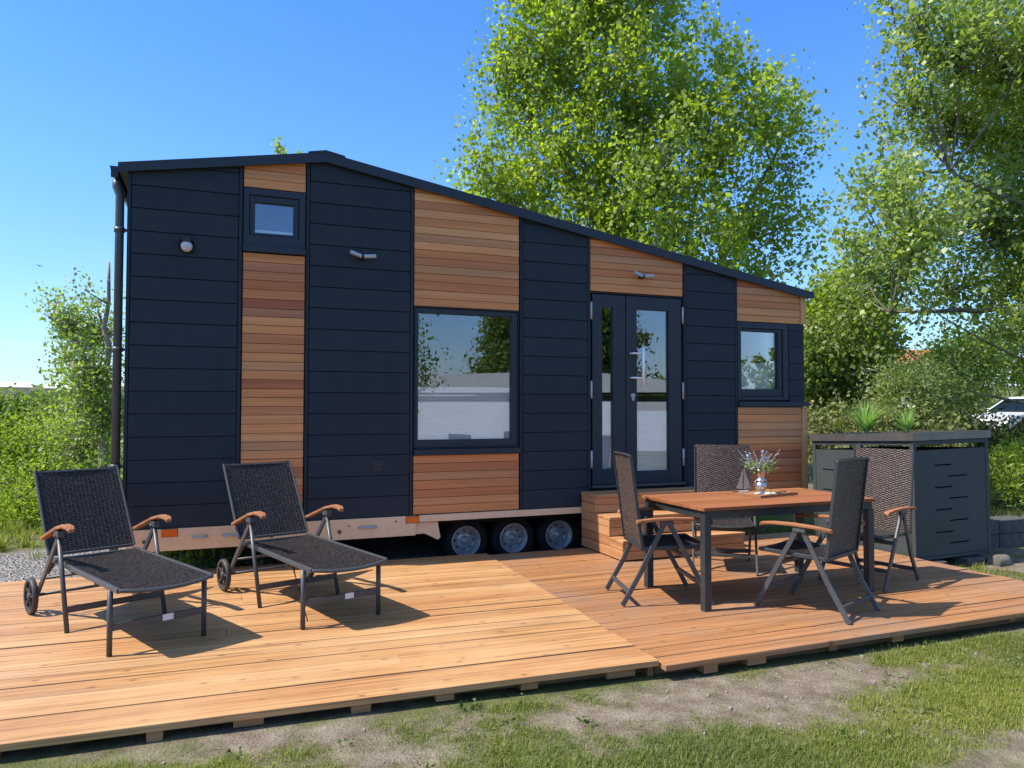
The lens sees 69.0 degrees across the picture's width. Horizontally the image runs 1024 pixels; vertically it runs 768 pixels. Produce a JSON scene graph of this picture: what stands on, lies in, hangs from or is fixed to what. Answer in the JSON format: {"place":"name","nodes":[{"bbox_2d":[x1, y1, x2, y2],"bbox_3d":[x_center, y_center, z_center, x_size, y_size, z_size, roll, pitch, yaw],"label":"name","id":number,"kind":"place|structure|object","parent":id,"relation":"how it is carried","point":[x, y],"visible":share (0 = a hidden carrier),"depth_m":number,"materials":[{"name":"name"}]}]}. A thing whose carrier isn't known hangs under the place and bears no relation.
{"place":"outdoors","nodes":[
{"label":"outdoors","id":0,"kind":"place"},
{"bbox_2d":[0,385,1023,767],"bbox_3d":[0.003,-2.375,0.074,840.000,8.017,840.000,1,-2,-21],"label":"ground","id":1,"kind":"structure","parent":0,"point":[198,743],"depth_m":3.81,"materials":[{"name":"soil"}]},
{"bbox_2d":[0,382,31,394],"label":"white hall","id":2,"kind":"structure","parent":1,"relation":"on","point":[18,386],"depth_m":92.51,"materials":[{"name":"metal"}]},
{"bbox_2d":[0,376,56,441],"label":"field shrub","id":3,"kind":"object","parent":1,"relation":"on","point":[7,401],"visible":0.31,"depth_m":16.62,"materials":[{"name":"green plant"}]},
{"bbox_2d":[0,400,66,496],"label":"bramble bush","id":4,"kind":"object","parent":1,"relation":"on","point":[20,445],"visible":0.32,"depth_m":11.79,"materials":[{"name":"green plant"}]},
{"bbox_2d":[0,440,88,529],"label":"meadow weeds","id":5,"kind":"object","parent":1,"relation":"on","point":[19,503],"visible":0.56,"depth_m":9.83,"materials":[{"name":"green plant"}]},
{"bbox_2d":[43,383,71,393],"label":"white hall","id":6,"kind":"structure","parent":1,"relation":"on","point":[48,388],"depth_m":99.34,"materials":[{"name":"metal"}]},
{"bbox_2d":[2,396,122,502],"bbox_3d":[-7.223,1.299,12.237,1.930,2.423,2.579,1,-2,-21],"label":"bramble bush","id":7,"kind":"object","parent":1,"relation":"on","point":[40,453],"visible":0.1,"depth_m":11.81,"materials":[{"name":"green plant"}]},
{"bbox_2d":[15,380,123,440],"bbox_3d":[-9.573,0.904,16.558,2.413,2.445,2.438,-2,-3,45],"label":"field shrub","id":8,"kind":"object","parent":1,"relation":"on","point":[45,411],"visible":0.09,"depth_m":16.09,"materials":[{"name":"green plant"}]},
{"bbox_2d":[24,262,125,469],"bbox_3d":[-6.239,0.083,10.971,1.616,3.769,2.401,1,-2,-32],"label":"broken tree","id":9,"kind":"object","parent":1,"relation":"on","point":[92,335],"visible":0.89,"depth_m":10.64,"materials":[{"name":"green plant"}]},
{"bbox_2d":[29,440,122,535],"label":"meadow weeds","id":10,"kind":"object","parent":1,"relation":"on","point":[107,462],"visible":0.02,"depth_m":9.48,"materials":[{"name":"green plant"}]},
{"bbox_2d":[160,546,270,568],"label":"leafy weeds","id":11,"kind":"object","parent":1,"relation":"on","point":[207,555],"visible":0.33,"depth_m":7.24,"materials":[{"name":"green plant"}]},
{"bbox_2d":[270,137,300,154],"bbox_3d":[-6.769,-2.553,21.811,1.119,9.561,1.546,0,-2,5],"label":"young tree","id":12,"kind":"object","parent":1,"relation":"on","point":[279,148],"visible":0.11,"depth_m":21.92,"materials":[{"name":"green plant"}]},
{"bbox_2d":[0,553,658,756],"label":"timber deck","id":13,"kind":"structure","parent":1,"relation":"on","point":[441,628],"depth_m":4.50,"materials":[{"name":"brown wood"}]},
{"bbox_2d":[23,466,213,656],"bbox_3d":[-2.708,1.130,5.110,1.821,0.998,0.750,-2,-2,44],"label":"sun lounger","id":14,"kind":"object","parent":13,"relation":"on","point":[83,510],"visible":1,"depth_m":5.34,"materials":[{"name":"black wicker"}]},
{"bbox_2d":[217,461,387,628],"bbox_3d":[-1.631,1.150,5.699,0.750,0.998,1.821,2,-2,-39],"label":"sun lounger","id":15,"kind":"object","parent":13,"relation":"on","point":[264,499],"visible":1,"depth_m":5.97,"materials":[{"name":"black wicker"}]},
{"bbox_2d":[109,150,814,555],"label":"tiny house","id":16,"kind":"structure","parent":1,"relation":"on","point":[375,350],"depth_m":7.37,"materials":[{"name":"wood"}]},
{"bbox_2d":[243,187,305,256],"bbox_3d":[-2.216,-1.507,6.957,0.555,0.593,0.140,1,-2,-21],"label":"window","id":17,"kind":"structure","parent":16,"relation":"in","point":[254,241],"depth_m":6.92,"materials":[{"name":"black glass"}]},
{"bbox_2d":[412,306,519,454],"bbox_3d":[-0.461,-0.027,7.598,1.123,1.474,0.140,1,-2,-21],"label":"window","id":18,"kind":"structure","parent":16,"relation":"in","point":[475,420],"depth_m":7.61,"materials":[{"name":"black glass"}]},
{"bbox_2d":[590,292,684,487],"bbox_3d":[1.395,0.064,8.306,1.195,2.132,0.209,1,-2,-21],"label":"door","id":19,"kind":"structure","parent":16,"relation":"in","point":[653,439],"depth_m":8.26,"materials":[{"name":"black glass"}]},
{"bbox_2d":[737,322,808,406],"bbox_3d":[3.130,-0.228,9.009,1.038,1.004,0.140,1,-2,-21],"label":"window","id":20,"kind":"structure","parent":16,"relation":"in","point":[753,379],"depth_m":9.00,"materials":[{"name":"black glass"}]},
{"bbox_2d":[102,629,1023,767],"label":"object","id":21,"kind":"object","parent":1,"relation":"on","point":[657,717],"visible":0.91,"depth_m":3.71,"materials":[{"name":"plant"}]},
{"bbox_2d":[162,641,1015,766],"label":"stones","id":22,"kind":"object","parent":1,"relation":"on","point":[707,695],"visible":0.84,"depth_m":4.05,"materials":[{"name":"grey stone"}]},
{"bbox_2d":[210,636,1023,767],"bbox_3d":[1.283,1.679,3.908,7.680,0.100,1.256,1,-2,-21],"label":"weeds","id":23,"kind":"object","parent":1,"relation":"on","point":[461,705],"visible":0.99,"depth_m":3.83,"materials":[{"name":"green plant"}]},
{"bbox_2d":[433,0,847,289],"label":"poplar tree","id":24,"kind":"object","parent":1,"relation":"on","point":[628,211],"visible":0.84,"depth_m":16.50,"materials":[{"name":"green plant"}]},
{"bbox_2d":[490,532,1023,673],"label":"timber deck","id":25,"kind":"structure","parent":1,"relation":"on","point":[668,623],"depth_m":5.63,"materials":[{"name":"brown wood"}]},
{"bbox_2d":[605,451,713,606],"bbox_3d":[1.131,1.099,5.832,0.708,1.123,0.606,0,-2,-6],"label":"folding chair","id":26,"kind":"object","parent":25,"relation":"on","point":[632,513],"visible":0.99,"depth_m":5.80,"materials":[{"name":"black wicker"}]},
{"bbox_2d":[581,487,744,559],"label":"wooden steps","id":27,"kind":"structure","parent":25,"relation":"on","point":[599,530],"depth_m":7.63,"materials":[{"name":"brown wood"}]},
{"bbox_2d":[692,445,758,575],"bbox_3d":[1.974,1.143,6.963,0.606,1.123,0.708,0,-2,14],"label":"folding chair","id":28,"kind":"object","parent":25,"relation":"on","point":[717,468],"visible":0.61,"depth_m":7.18,"materials":[{"name":"brown wicker"}]},
{"bbox_2d":[642,488,875,611],"bbox_3d":[2.003,1.297,6.083,1.650,0.749,0.857,1,-2,-21],"label":"dining table","id":29,"kind":"object","parent":25,"relation":"on","point":[706,507],"visible":0.85,"depth_m":5.81,"materials":[{"name":"brown wood"}]},
{"bbox_2d":[727,489,797,497],"bbox_3d":[2.106,0.917,6.258,0.480,0.020,0.340,1,-2,-33],"label":"serving tray","id":30,"kind":"object","parent":29,"relation":"on","point":[749,493],"visible":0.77,"depth_m":6.22,"materials":[{"name":"brown wood"}]},
{"bbox_2d":[737,469,750,491],"bbox_3d":[1.964,0.816,6.317,0.124,0.205,0.028,0,-2,-3],"label":"toy sailboat","id":31,"kind":"object","parent":30,"relation":"on","point":[746,484],"visible":1,"depth_m":6.32,"materials":[{"name":"white paint"}]},
{"bbox_2d":[754,470,766,493],"bbox_3d":[2.083,0.816,6.242,0.099,0.200,0.099,-1,-2,24],"label":"silver vase","id":32,"kind":"object","parent":30,"relation":"on","point":[760,485],"visible":0.91,"depth_m":6.21,"materials":[{"name":"metal"}]},
{"bbox_2d":[739,449,779,474],"bbox_3d":[2.063,0.662,6.250,0.347,0.230,0.383,1,-2,-21],"label":"lavender bunch","id":33,"kind":"object","parent":32,"relation":"in","point":[759,467],"visible":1,"depth_m":6.20,"materials":[{"name":"green plant"}]},
{"bbox_2d":[754,457,880,624],"bbox_3d":[2.252,1.098,5.515,0.606,1.123,0.708,2,-2,-43],"label":"folding chair","id":34,"kind":"object","parent":25,"relation":"on","point":[841,529],"visible":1,"depth_m":5.41,"materials":[{"name":"black wicker"}]},
{"bbox_2d":[818,448,919,591],"bbox_3d":[3.078,1.127,6.415,0.708,1.123,0.606,2,-2,-39],"label":"folding chair","id":35,"kind":"object","parent":25,"relation":"on","point":[889,480],"visible":0.59,"depth_m":6.46,"materials":[{"name":"brown wicker"}]},
{"bbox_2d":[792,253,915,447],"bbox_3d":[6.771,-0.296,15.377,2.778,4.848,2.670,-1,-2,35],"label":"sunlit shrub","id":36,"kind":"object","parent":1,"relation":"on","point":[811,304],"visible":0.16,"depth_m":14.92,"materials":[{"name":"green plant"}]},
{"bbox_2d":[806,376,903,479],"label":"meadow weeds","id":37,"kind":"object","parent":1,"relation":"on","point":[821,425],"visible":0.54,"depth_m":11.77,"materials":[{"name":"green plant"}]},
{"bbox_2d":[802,297,917,448],"bbox_3d":[6.218,0.192,13.943,2.507,3.768,3.315,-1,-2,35],"label":"elder shrub","id":38,"kind":"object","parent":1,"relation":"on","point":[830,359],"visible":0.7,"depth_m":13.53,"materials":[{"name":"green plant"}]},
{"bbox_2d":[852,388,977,446],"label":"meadow weeds","id":39,"kind":"object","parent":1,"relation":"on","point":[919,426],"visible":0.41,"depth_m":11.26,"materials":[{"name":"green plant"}]},
{"bbox_2d":[809,0,1023,403],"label":"aspen tree","id":40,"kind":"object","parent":1,"relation":"on","point":[997,94],"visible":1,"depth_m":12.04,"materials":[{"name":"green plant"}]},
{"bbox_2d":[851,343,1005,446],"bbox_3d":[6.724,0.621,12.199,2.986,2.802,2.057,1,-2,-21],"label":"willow shrub","id":41,"kind":"object","parent":1,"relation":"on","point":[929,389],"visible":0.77,"depth_m":11.97,"materials":[{"name":"green plant"}]},
{"bbox_2d":[927,559,946,563],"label":"paving slab","id":42,"kind":"structure","parent":1,"relation":"on","point":[939,561],"depth_m":7.45,"materials":[{"name":"concrete"}]},
{"bbox_2d":[809,430,990,560],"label":"bin store","id":43,"kind":"structure","parent":42,"relation":"on","point":[951,503],"depth_m":7.65,"materials":[{"name":"metal"}]},
{"bbox_2d":[816,449,859,544],"bbox_3d":[3.644,1.242,8.347,0.030,1.035,0.603,1,-2,-21],"label":"door","id":44,"kind":"structure","parent":43,"relation":"in","point":[825,459],"depth_m":8.50,"materials":[{"name":"metal"}]},
{"bbox_2d":[841,398,896,433],"bbox_3d":[3.902,0.333,8.173,0.741,0.462,0.876,1,-2,-21],"label":"tufted plant","id":45,"kind":"object","parent":43,"relation":"in","point":[865,421],"visible":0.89,"depth_m":8.14,"materials":[{"name":"green plant"}]},
{"bbox_2d":[874,531,911,555],"bbox_3d":[3.883,1.209,7.735,0.030,1.063,0.603,1,-2,-21],"label":"door","id":46,"kind":"structure","parent":43,"relation":"in","point":[901,548],"depth_m":7.58,"materials":[{"name":"metal"}]},
{"bbox_2d":[882,397,920,432],"bbox_3d":[4.039,0.327,7.773,0.530,0.389,0.607,1,-2,-21],"label":"tufted plant","id":47,"kind":"object","parent":43,"relation":"on","point":[905,421],"visible":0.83,"depth_m":7.71,"materials":[{"name":"green plant"}]},
{"bbox_2d":[900,316,1018,412],"bbox_3d":[11.919,0.130,20.040,2.768,3.920,3.398,-1,-2,39],"label":"tall shrub","id":48,"kind":"object","parent":1,"relation":"on","point":[967,353],"visible":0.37,"depth_m":19.82,"materials":[{"name":"green plant"}]},
{"bbox_2d":[950,554,988,565],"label":"paving slab","id":49,"kind":"structure","parent":1,"relation":"on","point":[969,560],"depth_m":7.64,"materials":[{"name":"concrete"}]},
{"bbox_2d":[923,401,1023,466],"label":"hedge","id":50,"kind":"object","parent":1,"relation":"on","point":[996,432],"visible":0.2,"depth_m":12.95,"materials":[{"name":"green plant"}]},
{"bbox_2d":[960,310,1023,408],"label":"tall shrub","id":51,"kind":"object","parent":1,"relation":"on","point":[1018,378],"visible":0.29,"depth_m":30.41,"materials":[{"name":"green plant"}]},
{"bbox_2d":[963,416,1023,513],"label":"tall grass clump","id":52,"kind":"object","parent":1,"relation":"on","point":[1010,462],"visible":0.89,"depth_m":11.51,"materials":[{"name":"green plant"}]},
{"bbox_2d":[972,397,1023,433],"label":"parked car","id":53,"kind":"object","parent":1,"relation":"on","point":[1014,410],"visible":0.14,"depth_m":26.62,"materials":[{"name":"silver metal"}]},
{"bbox_2d":[987,554,1011,566],"bbox_3d":[4.986,1.814,7.621,0.200,0.146,0.146,1,-2,-26],"label":"stone","id":54,"kind":"object","parent":1,"relation":"on","point":[999,560],"visible":0.86,"depth_m":7.57,"materials":[{"name":"grey stone"}]},
{"bbox_2d":[991,407,1023,485],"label":"hedge","id":55,"kind":"object","parent":1,"relation":"on","point":[1016,427],"visible":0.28,"depth_m":14.01,"materials":[{"name":"green plant"}]},
{"bbox_2d":[0,497,1023,767],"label":"grass","id":56,"kind":"structure","parent":0,"point":[866,747],"depth_m":3.56,"materials":[{"name":"green plant"}]},
{"bbox_2d":[0,0,1023,385],"label":"sky","id":57,"kind":"structure","parent":0,"point":[87,87],"materials":[{"name":"blue"}]},
{"bbox_2d":[874,350,977,397],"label":"brick house","id":58,"kind":"structure","parent":0,"point":[906,355],"depth_m":60.36,"materials":[{"name":"red tile"}]},
{"bbox_2d":[991,535,998,549],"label":"concrete block","id":59,"kind":"structure","parent":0,"point":[994,541],"depth_m":8.39,"materials":[{"name":"grey concrete"}]},
{"bbox_2d":[990,519,998,534],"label":"concrete block","id":60,"kind":"structure","parent":59,"relation":"on","point":[994,524],"depth_m":8.42,"materials":[{"name":"grey concrete"}]},
{"bbox_2d":[997,532,1023,547],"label":"concrete block","id":61,"kind":"structure","parent":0,"point":[1008,540],"depth_m":8.51,"materials":[{"name":"grey concrete"}]},
{"bbox_2d":[990,515,1023,533],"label":"concrete block","id":62,"kind":"structure","parent":61,"relation":"on","point":[1010,524],"depth_m":8.54,"materials":[{"name":"grey concrete"}]}
]}

